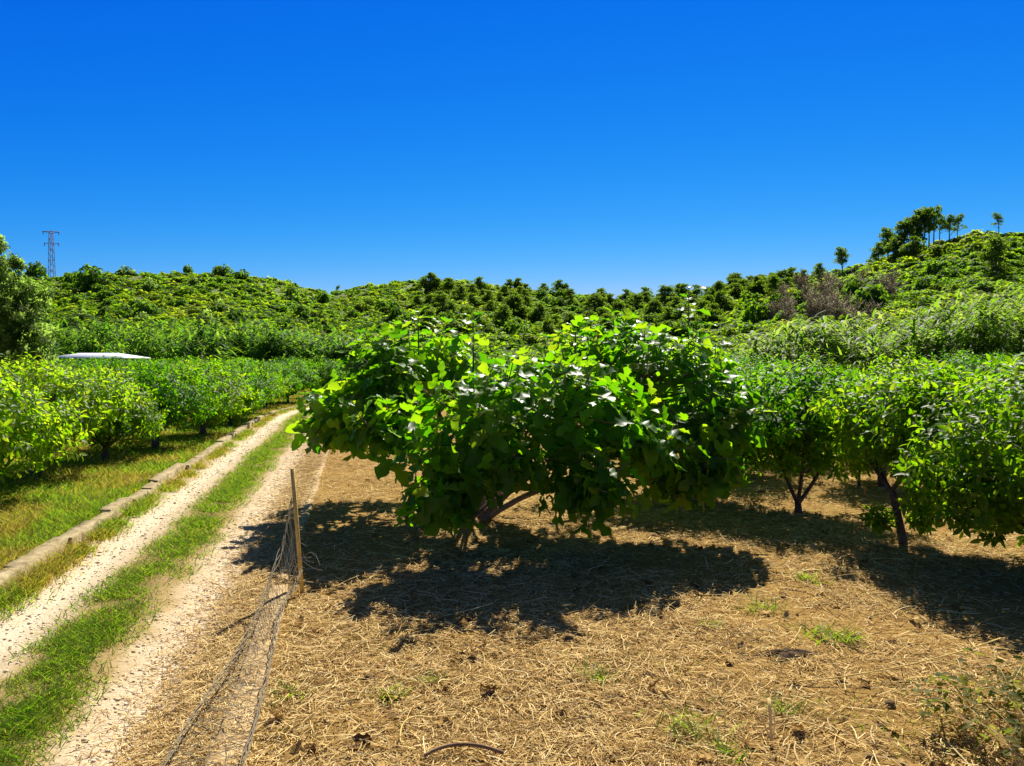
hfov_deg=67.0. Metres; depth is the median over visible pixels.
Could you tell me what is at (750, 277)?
pine tree
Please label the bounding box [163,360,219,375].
citrus tree
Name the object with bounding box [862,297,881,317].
bare shrub
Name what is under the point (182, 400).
citrus tree
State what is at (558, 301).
hill shrub
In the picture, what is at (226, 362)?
citrus tree
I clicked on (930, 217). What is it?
pine tree
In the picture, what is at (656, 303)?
pine tree
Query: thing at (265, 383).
citrus tree
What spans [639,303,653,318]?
pine tree
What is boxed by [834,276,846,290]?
bare shrub
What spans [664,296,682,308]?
pine tree
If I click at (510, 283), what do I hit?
pine tree
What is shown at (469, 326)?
hill shrub
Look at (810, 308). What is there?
bare shrub
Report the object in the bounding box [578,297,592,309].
pine tree
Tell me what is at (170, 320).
hill shrub
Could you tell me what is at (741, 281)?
pine tree
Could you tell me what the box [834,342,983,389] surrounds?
citrus tree
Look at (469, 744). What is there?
fallen branch
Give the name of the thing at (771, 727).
dead stalk
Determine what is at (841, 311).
bare shrub
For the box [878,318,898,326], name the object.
hill shrub
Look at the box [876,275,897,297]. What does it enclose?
bare shrub
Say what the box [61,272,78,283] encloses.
hill shrub
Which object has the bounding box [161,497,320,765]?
wire fence
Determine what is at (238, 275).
hill shrub
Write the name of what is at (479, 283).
pine tree
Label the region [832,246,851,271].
pine tree
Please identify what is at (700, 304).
pine tree
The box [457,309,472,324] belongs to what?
pine tree
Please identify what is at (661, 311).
hill shrub
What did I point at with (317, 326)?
hill shrub
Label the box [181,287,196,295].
hill shrub
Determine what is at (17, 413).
citrus tree
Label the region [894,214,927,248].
pine tree
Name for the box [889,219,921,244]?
pine tree
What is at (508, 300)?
pine tree
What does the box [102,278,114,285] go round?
hill shrub
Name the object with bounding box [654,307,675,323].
pine tree
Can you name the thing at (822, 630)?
weed tuft
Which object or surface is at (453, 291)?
pine tree
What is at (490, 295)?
pine tree
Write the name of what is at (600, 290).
pine tree
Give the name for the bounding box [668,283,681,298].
pine tree
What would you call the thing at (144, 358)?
citrus tree
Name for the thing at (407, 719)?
dry stem
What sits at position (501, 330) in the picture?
hill shrub
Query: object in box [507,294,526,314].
pine tree
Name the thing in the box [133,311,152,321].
hill shrub
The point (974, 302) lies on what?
hill shrub
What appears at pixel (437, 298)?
pine tree
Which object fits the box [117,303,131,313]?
hill shrub
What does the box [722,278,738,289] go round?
pine tree
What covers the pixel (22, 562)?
kerb wall
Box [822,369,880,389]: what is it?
citrus tree
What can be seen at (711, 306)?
pine tree
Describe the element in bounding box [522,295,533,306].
pine tree
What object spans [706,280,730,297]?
pine tree
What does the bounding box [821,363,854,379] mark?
citrus tree
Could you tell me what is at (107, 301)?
hill shrub
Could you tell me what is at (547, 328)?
pine tree
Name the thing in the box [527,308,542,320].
hill shrub
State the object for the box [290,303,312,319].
hill shrub
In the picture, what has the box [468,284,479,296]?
pine tree
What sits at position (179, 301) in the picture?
hill shrub
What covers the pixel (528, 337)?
hill shrub
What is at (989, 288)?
hill shrub
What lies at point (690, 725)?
weed tuft
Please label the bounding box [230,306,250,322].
hill shrub
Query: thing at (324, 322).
hill shrub
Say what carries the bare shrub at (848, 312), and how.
on the hills
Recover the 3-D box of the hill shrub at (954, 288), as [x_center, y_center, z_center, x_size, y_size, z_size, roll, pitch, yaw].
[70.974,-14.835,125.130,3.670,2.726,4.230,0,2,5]
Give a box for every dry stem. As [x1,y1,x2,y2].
[399,715,431,742]
[800,638,1000,681]
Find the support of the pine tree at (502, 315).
on the hills
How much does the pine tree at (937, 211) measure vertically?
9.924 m
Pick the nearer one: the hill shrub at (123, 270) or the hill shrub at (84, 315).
the hill shrub at (84, 315)
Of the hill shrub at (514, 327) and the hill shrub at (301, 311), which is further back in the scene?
the hill shrub at (301, 311)
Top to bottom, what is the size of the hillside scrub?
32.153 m
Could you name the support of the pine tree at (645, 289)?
on the hills
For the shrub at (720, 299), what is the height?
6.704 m
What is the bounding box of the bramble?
[890,643,1023,765]
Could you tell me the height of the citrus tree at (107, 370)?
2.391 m
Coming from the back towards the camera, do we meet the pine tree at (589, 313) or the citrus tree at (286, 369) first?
the pine tree at (589, 313)
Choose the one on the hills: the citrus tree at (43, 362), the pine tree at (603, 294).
the pine tree at (603, 294)
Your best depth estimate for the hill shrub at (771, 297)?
160.05 m
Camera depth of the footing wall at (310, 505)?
12.26 m
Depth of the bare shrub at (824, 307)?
122.95 m
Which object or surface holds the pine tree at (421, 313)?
on the hills
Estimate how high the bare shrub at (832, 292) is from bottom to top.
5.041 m
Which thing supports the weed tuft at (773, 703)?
on the soil
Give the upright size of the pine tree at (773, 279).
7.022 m
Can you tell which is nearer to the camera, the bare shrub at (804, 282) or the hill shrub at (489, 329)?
the hill shrub at (489, 329)
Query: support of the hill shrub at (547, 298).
on the hills
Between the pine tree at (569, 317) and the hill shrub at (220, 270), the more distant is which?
the hill shrub at (220, 270)
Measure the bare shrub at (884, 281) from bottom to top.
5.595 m
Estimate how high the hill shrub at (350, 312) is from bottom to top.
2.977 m
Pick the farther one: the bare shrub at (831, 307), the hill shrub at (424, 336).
the hill shrub at (424, 336)
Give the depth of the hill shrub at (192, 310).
152.85 m
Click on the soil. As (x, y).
(822, 613)
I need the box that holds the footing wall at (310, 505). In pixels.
[277,450,328,582]
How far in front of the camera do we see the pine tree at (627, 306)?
203.41 m
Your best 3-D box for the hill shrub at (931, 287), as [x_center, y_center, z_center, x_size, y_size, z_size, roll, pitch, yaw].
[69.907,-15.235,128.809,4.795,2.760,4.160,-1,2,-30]
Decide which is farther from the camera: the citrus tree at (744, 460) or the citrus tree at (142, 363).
the citrus tree at (142, 363)
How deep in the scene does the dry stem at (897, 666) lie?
6.06 m
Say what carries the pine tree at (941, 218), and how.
on the hills
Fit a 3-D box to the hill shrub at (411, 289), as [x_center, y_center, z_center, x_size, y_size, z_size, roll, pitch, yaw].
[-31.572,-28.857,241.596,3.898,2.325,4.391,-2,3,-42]
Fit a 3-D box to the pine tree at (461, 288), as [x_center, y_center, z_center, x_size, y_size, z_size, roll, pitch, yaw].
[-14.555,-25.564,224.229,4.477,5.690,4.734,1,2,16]
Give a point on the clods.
(890, 702)
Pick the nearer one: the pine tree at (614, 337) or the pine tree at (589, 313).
the pine tree at (614, 337)
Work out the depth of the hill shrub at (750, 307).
146.81 m
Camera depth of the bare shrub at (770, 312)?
145.57 m
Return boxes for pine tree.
[408,295,427,307]
[416,275,433,291]
[416,303,434,315]
[417,309,442,327]
[420,272,437,291]
[424,294,434,304]
[426,277,443,291]
[430,293,449,311]
[432,290,450,302]
[438,277,456,293]
[441,300,458,311]
[449,283,468,296]
[454,285,468,297]
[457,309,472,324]
[458,305,470,318]
[464,293,481,307]
[466,311,491,329]
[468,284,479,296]
[470,276,490,289]
[478,289,486,295]
[478,289,499,304]
[482,300,497,311]
[492,304,512,324]
[497,285,510,295]
[497,292,505,301]
[497,297,519,316]
[500,291,521,304]
[503,278,514,289]
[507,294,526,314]
[513,278,523,289]
[513,286,526,293]
[514,300,531,317]
[517,289,532,299]
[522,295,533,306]
[523,283,531,291]
[526,302,550,321]
[535,318,563,339]
[536,283,550,292]
[549,279,568,292]
[551,315,561,325]
[555,312,575,328]
[562,288,578,303]
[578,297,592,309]
[582,295,602,311]
[584,310,602,324]
[594,287,609,294]
[595,307,611,319]
[596,297,612,311]
[597,313,615,329]
[599,293,611,304]
[605,293,619,303]
[609,323,631,343]
[610,301,625,317]
[616,289,634,301]
[623,304,634,314]
[626,295,633,306]
[630,293,645,307]
[638,287,654,302]
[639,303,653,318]
[640,291,652,303]
[645,298,665,314]
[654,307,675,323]
[656,284,673,305]
[662,293,680,304]
[662,319,674,335]
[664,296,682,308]
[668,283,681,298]
[670,303,693,322]
[674,283,688,299]
[674,310,704,326]
[683,294,699,305]
[685,285,704,297]
[693,300,709,320]
[699,302,725,320]
[701,294,719,308]
[702,309,726,323]
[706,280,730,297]
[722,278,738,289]
[725,272,742,285]
[727,282,745,296]
[732,279,747,296]
[744,275,753,285]
[744,275,764,287]
[744,283,761,293]
[744,284,765,295]
[747,279,772,297]
[751,276,769,294]
[763,274,783,293]
[776,269,790,278]
[776,278,791,287]
[783,277,795,289]
[785,267,800,277]
[790,272,799,283]
[797,269,810,285]
[810,262,828,280]
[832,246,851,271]
[865,242,886,262]
[878,226,896,260]
[883,236,904,259]
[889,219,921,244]
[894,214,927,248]
[898,235,927,256]
[907,208,935,248]
[914,206,938,248]
[919,206,937,246]
[931,204,948,244]
[936,214,959,238]
[937,214,950,240]
[953,213,967,237]
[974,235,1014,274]
[990,212,1003,234]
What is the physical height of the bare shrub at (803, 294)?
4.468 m
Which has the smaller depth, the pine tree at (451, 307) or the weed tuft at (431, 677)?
the weed tuft at (431, 677)
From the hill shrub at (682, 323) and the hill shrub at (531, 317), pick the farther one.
the hill shrub at (531, 317)
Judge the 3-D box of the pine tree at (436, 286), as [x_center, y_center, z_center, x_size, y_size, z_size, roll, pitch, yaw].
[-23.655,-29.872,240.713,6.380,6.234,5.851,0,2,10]
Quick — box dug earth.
[765,647,817,661]
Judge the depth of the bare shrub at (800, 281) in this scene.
169.38 m
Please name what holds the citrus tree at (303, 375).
on the grass verge
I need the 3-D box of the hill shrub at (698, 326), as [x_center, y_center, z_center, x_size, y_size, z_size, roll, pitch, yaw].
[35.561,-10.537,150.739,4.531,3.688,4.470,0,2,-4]
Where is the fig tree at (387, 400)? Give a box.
[285,286,777,542]
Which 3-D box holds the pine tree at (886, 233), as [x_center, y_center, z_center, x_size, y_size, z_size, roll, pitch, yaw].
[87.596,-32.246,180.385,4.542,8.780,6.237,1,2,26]
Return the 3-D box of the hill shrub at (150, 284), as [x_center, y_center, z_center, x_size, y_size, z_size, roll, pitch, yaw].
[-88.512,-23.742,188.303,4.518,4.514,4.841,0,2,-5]
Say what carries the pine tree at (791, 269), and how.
on the hills
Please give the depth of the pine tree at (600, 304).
203.88 m
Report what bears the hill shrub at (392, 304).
on the hills
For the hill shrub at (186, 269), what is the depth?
228.45 m
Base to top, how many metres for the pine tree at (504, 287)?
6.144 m
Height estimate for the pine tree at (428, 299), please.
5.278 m
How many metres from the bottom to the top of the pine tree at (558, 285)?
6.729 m
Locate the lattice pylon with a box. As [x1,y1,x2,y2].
[42,231,58,277]
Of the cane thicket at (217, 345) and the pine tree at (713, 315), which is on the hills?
the pine tree at (713, 315)
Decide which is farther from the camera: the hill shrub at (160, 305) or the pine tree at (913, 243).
the pine tree at (913, 243)
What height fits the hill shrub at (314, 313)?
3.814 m
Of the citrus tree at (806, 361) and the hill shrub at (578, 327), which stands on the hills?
the hill shrub at (578, 327)
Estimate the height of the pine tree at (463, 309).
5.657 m
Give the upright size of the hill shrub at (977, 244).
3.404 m
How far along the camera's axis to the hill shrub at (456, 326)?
161.30 m
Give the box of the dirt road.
[0,406,323,765]
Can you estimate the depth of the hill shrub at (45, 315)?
142.28 m
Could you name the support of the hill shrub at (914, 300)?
on the hills
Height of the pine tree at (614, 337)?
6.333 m
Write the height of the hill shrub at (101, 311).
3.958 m
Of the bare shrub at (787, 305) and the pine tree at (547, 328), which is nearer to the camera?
the bare shrub at (787, 305)
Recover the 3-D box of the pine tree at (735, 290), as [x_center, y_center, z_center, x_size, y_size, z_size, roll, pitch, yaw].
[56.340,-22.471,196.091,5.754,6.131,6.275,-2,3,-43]
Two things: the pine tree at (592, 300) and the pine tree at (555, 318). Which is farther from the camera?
the pine tree at (592, 300)
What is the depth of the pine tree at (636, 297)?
218.35 m
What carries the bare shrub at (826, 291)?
on the hills
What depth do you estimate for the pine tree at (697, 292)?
213.48 m
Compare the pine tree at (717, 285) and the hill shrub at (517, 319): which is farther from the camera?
the pine tree at (717, 285)
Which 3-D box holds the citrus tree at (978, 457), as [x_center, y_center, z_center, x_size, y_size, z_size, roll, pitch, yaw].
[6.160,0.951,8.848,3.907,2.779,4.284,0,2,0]
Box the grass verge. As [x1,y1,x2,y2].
[0,386,321,568]
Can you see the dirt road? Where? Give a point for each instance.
(123, 663)
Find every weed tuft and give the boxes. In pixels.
[263,674,324,706]
[350,676,418,707]
[411,667,445,684]
[565,654,628,686]
[636,697,744,750]
[693,616,726,629]
[703,728,753,765]
[729,587,790,613]
[751,689,817,718]
[779,616,859,645]
[786,567,835,584]
[824,624,871,647]
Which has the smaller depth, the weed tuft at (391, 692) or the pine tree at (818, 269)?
the weed tuft at (391, 692)
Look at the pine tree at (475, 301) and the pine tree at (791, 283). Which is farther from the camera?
the pine tree at (475, 301)
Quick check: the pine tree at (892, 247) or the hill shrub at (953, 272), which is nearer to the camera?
the hill shrub at (953, 272)
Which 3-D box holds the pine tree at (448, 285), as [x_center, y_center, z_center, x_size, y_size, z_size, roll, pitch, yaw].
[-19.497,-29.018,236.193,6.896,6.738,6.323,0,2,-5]
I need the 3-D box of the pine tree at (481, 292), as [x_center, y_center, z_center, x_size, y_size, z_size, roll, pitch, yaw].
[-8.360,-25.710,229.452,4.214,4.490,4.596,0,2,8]
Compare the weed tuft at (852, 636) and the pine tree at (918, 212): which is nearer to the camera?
the weed tuft at (852, 636)
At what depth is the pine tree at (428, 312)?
167.44 m
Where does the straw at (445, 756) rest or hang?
on the soil
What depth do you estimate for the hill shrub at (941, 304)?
107.95 m
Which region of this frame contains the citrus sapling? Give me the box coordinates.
[835,449,874,487]
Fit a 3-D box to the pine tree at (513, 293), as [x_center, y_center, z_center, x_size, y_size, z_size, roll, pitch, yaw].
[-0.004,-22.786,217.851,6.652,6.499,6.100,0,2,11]
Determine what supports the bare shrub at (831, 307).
on the hills
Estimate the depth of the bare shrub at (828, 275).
165.81 m
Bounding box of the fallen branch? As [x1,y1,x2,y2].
[424,742,503,756]
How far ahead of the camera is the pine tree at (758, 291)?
188.54 m
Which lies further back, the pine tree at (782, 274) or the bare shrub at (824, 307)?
the pine tree at (782, 274)
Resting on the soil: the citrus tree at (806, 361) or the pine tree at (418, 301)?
the citrus tree at (806, 361)
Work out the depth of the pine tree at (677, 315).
165.53 m
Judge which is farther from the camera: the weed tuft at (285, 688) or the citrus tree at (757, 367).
the citrus tree at (757, 367)
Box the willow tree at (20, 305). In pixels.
[0,234,63,370]
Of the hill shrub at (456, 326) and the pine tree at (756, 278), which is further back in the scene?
the pine tree at (756, 278)
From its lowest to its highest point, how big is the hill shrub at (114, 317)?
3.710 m
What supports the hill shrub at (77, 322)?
on the hills
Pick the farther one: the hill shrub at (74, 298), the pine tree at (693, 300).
the pine tree at (693, 300)
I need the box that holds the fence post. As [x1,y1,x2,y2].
[290,468,303,594]
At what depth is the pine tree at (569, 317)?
167.62 m
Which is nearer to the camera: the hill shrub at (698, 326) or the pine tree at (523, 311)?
the hill shrub at (698, 326)
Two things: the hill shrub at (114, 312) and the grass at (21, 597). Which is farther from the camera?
the hill shrub at (114, 312)
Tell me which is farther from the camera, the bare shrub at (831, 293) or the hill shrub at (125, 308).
the hill shrub at (125, 308)
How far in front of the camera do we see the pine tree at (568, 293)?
226.81 m
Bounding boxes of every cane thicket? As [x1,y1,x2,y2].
[11,313,374,379]
[729,280,1023,374]
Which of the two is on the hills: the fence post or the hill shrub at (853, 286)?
the hill shrub at (853, 286)
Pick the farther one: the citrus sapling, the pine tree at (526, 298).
the pine tree at (526, 298)
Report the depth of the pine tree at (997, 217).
175.74 m
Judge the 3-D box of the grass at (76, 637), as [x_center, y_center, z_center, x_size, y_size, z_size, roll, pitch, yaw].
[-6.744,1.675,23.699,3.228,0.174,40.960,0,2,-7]
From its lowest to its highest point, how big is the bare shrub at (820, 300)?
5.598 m
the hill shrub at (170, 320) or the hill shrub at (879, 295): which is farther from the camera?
the hill shrub at (170, 320)
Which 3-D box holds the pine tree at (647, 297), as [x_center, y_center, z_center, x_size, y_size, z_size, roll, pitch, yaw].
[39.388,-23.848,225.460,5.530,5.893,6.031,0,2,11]
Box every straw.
[19,438,322,765]
[185,432,1023,765]
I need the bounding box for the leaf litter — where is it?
[269,471,1020,765]
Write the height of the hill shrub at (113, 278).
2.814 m
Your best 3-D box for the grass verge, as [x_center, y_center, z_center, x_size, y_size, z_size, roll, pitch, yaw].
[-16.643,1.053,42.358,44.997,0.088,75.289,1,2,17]
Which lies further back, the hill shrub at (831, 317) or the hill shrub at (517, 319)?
the hill shrub at (517, 319)
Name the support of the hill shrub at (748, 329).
on the hills
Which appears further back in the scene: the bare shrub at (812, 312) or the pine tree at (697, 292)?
the pine tree at (697, 292)
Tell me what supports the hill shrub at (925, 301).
on the hills
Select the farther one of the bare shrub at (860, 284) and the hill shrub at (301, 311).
the hill shrub at (301, 311)
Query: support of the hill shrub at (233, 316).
on the hills
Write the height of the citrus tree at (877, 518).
2.638 m
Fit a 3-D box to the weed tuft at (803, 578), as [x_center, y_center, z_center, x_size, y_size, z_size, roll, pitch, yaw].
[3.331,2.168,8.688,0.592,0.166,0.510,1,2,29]
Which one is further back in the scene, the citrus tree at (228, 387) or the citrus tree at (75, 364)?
the citrus tree at (75, 364)
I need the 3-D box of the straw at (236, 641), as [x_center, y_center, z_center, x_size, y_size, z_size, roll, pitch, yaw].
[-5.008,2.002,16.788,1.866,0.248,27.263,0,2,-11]
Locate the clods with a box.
[295,484,1009,760]
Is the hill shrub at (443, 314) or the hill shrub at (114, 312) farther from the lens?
the hill shrub at (443, 314)
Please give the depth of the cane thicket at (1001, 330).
34.94 m
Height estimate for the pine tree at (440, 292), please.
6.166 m
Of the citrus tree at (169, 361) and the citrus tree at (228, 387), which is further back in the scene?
the citrus tree at (169, 361)
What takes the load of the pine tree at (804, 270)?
on the hills
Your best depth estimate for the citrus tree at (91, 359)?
54.68 m
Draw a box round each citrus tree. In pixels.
[0,348,151,476]
[0,369,96,482]
[1,353,97,394]
[17,357,85,377]
[47,365,169,460]
[54,356,110,376]
[58,364,140,386]
[79,357,109,363]
[84,354,143,378]
[84,359,232,448]
[111,357,182,383]
[120,357,166,367]
[145,358,185,368]
[153,353,260,434]
[158,355,205,366]
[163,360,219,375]
[188,357,283,419]
[195,358,238,371]
[195,368,267,425]
[230,357,258,366]
[230,360,293,411]
[231,357,302,407]
[263,356,320,401]
[269,356,314,393]
[304,355,347,395]
[617,371,777,497]
[690,353,866,512]
[693,371,795,472]
[713,350,783,374]
[734,359,808,380]
[740,369,837,396]
[759,348,850,384]
[806,357,1000,544]
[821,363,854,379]
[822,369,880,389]
[823,363,983,486]
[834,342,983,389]
[850,352,1023,548]
[912,347,1016,374]
[946,351,1023,409]
[978,352,1023,365]
[983,360,1023,415]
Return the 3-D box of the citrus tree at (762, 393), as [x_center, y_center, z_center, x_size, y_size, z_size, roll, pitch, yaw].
[4.663,0.802,16.692,3.354,2.540,3.094,1,2,25]
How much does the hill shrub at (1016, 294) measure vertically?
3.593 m
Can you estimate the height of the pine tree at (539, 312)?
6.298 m
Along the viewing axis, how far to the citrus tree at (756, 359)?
32.77 m
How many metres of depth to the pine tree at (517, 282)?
262.18 m
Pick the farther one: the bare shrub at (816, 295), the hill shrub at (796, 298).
the hill shrub at (796, 298)
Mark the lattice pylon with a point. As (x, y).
(53, 260)
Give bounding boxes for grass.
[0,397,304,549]
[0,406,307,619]
[0,407,296,626]
[0,409,311,765]
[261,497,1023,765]
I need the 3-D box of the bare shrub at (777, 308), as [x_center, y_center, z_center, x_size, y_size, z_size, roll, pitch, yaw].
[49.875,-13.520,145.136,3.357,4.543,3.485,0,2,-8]
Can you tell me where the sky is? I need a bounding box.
[0,0,1023,299]
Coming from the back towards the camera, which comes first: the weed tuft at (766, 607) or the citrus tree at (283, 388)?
the citrus tree at (283, 388)
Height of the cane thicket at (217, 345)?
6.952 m
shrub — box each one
[23,261,47,280]
[29,309,47,321]
[40,316,59,324]
[59,314,85,328]
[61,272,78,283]
[69,294,85,302]
[70,308,91,320]
[73,263,107,291]
[89,283,107,292]
[95,289,117,300]
[95,304,119,316]
[98,311,118,324]
[100,297,117,306]
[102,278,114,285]
[107,275,119,281]
[107,308,123,316]
[114,265,135,275]
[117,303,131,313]
[128,297,147,309]
[132,300,159,316]
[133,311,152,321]
[137,301,167,310]
[140,277,157,291]
[158,317,178,327]
[169,297,188,305]
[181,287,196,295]
[183,264,193,272]
[187,276,200,284]
[188,307,202,314]
[190,308,220,327]
[194,314,214,327]
[209,299,229,312]
[212,263,233,275]
[220,326,236,337]
[225,310,240,322]
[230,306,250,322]
[231,269,249,279]
[272,318,296,331]
[279,316,295,330]
[285,285,300,299]
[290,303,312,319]
[307,322,322,332]
[308,309,328,321]
[315,290,330,303]
[315,318,340,330]
[323,321,340,335]
[345,308,358,316]
[345,332,365,339]
[348,323,362,329]
[352,302,370,312]
[364,299,376,304]
[374,299,389,310]
[378,306,387,313]
[387,300,399,312]
[388,304,404,320]
[397,310,417,327]
[406,287,416,291]
[419,334,430,343]
[439,310,456,323]
[441,320,463,332]
[446,321,462,332]
[462,322,482,333]
[483,326,496,333]
[495,326,509,334]
[504,319,528,333]
[511,317,523,324]
[513,333,535,345]
[514,325,536,338]
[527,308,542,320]
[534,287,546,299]
[542,296,550,303]
[550,296,564,306]
[551,306,562,313]
[555,288,565,296]
[570,319,586,330]
[574,307,585,313]
[624,293,633,305]
[641,312,659,323]
[653,307,663,314]
[667,318,692,336]
[690,320,703,330]
[703,290,715,299]
[712,290,737,310]
[715,326,737,337]
[735,321,759,336]
[738,291,762,304]
[738,298,770,322]
[754,327,769,335]
[763,298,780,318]
[765,293,785,306]
[770,300,781,314]
[772,310,790,321]
[774,286,792,299]
[777,297,787,310]
[778,299,796,317]
[779,282,791,296]
[780,306,791,320]
[781,296,796,315]
[782,291,795,309]
[790,268,810,289]
[791,289,811,306]
[796,280,819,298]
[796,300,815,317]
[797,286,811,301]
[798,275,814,288]
[800,293,822,322]
[804,290,833,323]
[804,301,820,320]
[805,287,819,301]
[811,272,837,296]
[812,291,828,317]
[814,295,834,317]
[818,315,854,329]
[819,286,841,298]
[821,277,835,290]
[821,286,831,296]
[823,270,834,282]
[824,286,841,302]
[824,297,843,315]
[827,292,849,319]
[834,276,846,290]
[835,303,851,320]
[838,302,858,321]
[839,290,856,311]
[843,275,866,295]
[843,298,864,319]
[850,281,893,311]
[854,270,869,283]
[858,278,873,289]
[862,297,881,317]
[863,275,878,282]
[875,271,898,291]
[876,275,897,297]
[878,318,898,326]
[879,268,902,285]
[908,295,924,307]
[910,275,938,292]
[912,295,934,312]
[920,259,951,275]
[921,284,941,295]
[928,244,953,257]
[935,293,956,300]
[936,265,961,279]
[940,283,962,293]
[940,301,955,311]
[958,296,982,311]
[960,293,984,309]
[964,239,987,250]
[973,279,996,292]
[1002,290,1023,300]
[1005,239,1017,247]
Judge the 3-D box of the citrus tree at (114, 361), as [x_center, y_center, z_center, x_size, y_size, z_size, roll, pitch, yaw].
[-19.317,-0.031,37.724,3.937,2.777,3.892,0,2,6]
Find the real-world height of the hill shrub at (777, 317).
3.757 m
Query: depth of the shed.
56.65 m
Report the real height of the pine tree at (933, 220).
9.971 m
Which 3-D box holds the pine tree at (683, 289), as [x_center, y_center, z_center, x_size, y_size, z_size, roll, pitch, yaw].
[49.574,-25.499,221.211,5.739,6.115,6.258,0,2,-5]
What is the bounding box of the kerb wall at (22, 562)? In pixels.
[0,404,307,590]
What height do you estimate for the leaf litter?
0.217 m
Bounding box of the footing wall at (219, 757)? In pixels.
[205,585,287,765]
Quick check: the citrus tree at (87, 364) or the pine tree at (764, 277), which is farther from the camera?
the pine tree at (764, 277)
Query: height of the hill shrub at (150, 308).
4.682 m
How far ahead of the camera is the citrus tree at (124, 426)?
18.41 m
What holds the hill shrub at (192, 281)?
on the hills
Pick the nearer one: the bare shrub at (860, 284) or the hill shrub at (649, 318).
the bare shrub at (860, 284)
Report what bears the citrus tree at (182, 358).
on the grass verge
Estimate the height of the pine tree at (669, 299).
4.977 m
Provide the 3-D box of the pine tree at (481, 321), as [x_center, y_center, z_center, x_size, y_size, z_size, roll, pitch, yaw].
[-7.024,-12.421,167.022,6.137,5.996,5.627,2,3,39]
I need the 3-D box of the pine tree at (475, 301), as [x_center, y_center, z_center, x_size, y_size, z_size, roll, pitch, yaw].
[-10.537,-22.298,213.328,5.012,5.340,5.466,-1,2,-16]
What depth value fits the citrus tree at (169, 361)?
45.91 m
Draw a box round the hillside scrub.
[5,229,1023,375]
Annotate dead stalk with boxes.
[758,698,775,740]
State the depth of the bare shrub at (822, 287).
151.12 m
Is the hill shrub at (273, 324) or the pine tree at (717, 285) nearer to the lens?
the hill shrub at (273, 324)
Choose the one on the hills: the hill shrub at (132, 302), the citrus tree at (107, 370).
the hill shrub at (132, 302)
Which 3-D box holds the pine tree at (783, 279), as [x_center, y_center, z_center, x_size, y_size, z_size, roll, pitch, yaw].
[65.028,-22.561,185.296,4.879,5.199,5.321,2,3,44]
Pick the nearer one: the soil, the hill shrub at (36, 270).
the soil
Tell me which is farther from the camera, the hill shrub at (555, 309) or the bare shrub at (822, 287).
the hill shrub at (555, 309)
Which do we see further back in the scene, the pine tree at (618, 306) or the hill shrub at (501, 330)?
the pine tree at (618, 306)
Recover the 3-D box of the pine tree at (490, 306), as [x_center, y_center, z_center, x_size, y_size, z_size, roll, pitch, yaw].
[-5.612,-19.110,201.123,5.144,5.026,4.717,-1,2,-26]
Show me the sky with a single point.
(614, 146)
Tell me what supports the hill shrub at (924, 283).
on the hills
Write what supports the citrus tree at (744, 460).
on the soil
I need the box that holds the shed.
[48,353,149,364]
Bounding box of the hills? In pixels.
[54,244,1023,327]
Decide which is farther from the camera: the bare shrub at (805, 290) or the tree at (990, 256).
the bare shrub at (805, 290)
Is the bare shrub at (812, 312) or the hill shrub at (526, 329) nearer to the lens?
the bare shrub at (812, 312)
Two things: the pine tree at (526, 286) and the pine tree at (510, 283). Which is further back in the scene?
the pine tree at (510, 283)
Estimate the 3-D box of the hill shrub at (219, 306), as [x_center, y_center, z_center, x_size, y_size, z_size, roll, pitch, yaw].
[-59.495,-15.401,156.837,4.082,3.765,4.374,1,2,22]
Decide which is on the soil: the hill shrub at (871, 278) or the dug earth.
the dug earth
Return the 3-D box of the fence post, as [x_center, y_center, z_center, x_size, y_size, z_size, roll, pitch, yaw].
[-2.316,1.619,8.357,0.171,1.394,0.044,1,2,20]
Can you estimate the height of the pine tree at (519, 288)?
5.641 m
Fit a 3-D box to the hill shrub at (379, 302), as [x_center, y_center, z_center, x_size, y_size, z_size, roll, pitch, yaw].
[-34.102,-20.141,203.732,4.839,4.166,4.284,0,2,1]
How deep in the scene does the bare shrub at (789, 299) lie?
147.64 m
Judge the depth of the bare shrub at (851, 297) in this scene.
126.05 m
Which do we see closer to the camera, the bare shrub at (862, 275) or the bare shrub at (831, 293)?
the bare shrub at (831, 293)
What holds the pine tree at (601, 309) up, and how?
on the hills
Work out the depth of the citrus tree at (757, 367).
29.60 m
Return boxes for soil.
[246,393,1023,765]
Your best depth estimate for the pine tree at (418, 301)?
206.39 m
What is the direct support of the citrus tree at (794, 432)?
on the soil
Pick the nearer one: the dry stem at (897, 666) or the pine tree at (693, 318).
the dry stem at (897, 666)
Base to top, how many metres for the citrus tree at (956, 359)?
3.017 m
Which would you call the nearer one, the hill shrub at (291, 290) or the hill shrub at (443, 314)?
the hill shrub at (443, 314)
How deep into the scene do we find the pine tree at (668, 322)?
148.18 m
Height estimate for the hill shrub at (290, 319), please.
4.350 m
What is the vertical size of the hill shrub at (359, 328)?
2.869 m
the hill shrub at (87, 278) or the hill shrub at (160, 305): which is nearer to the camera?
the hill shrub at (160, 305)
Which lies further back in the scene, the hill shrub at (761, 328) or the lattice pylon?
the lattice pylon
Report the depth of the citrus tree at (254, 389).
27.85 m
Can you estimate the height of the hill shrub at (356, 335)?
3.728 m
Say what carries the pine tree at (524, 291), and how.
on the hills
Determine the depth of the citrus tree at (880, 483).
15.17 m

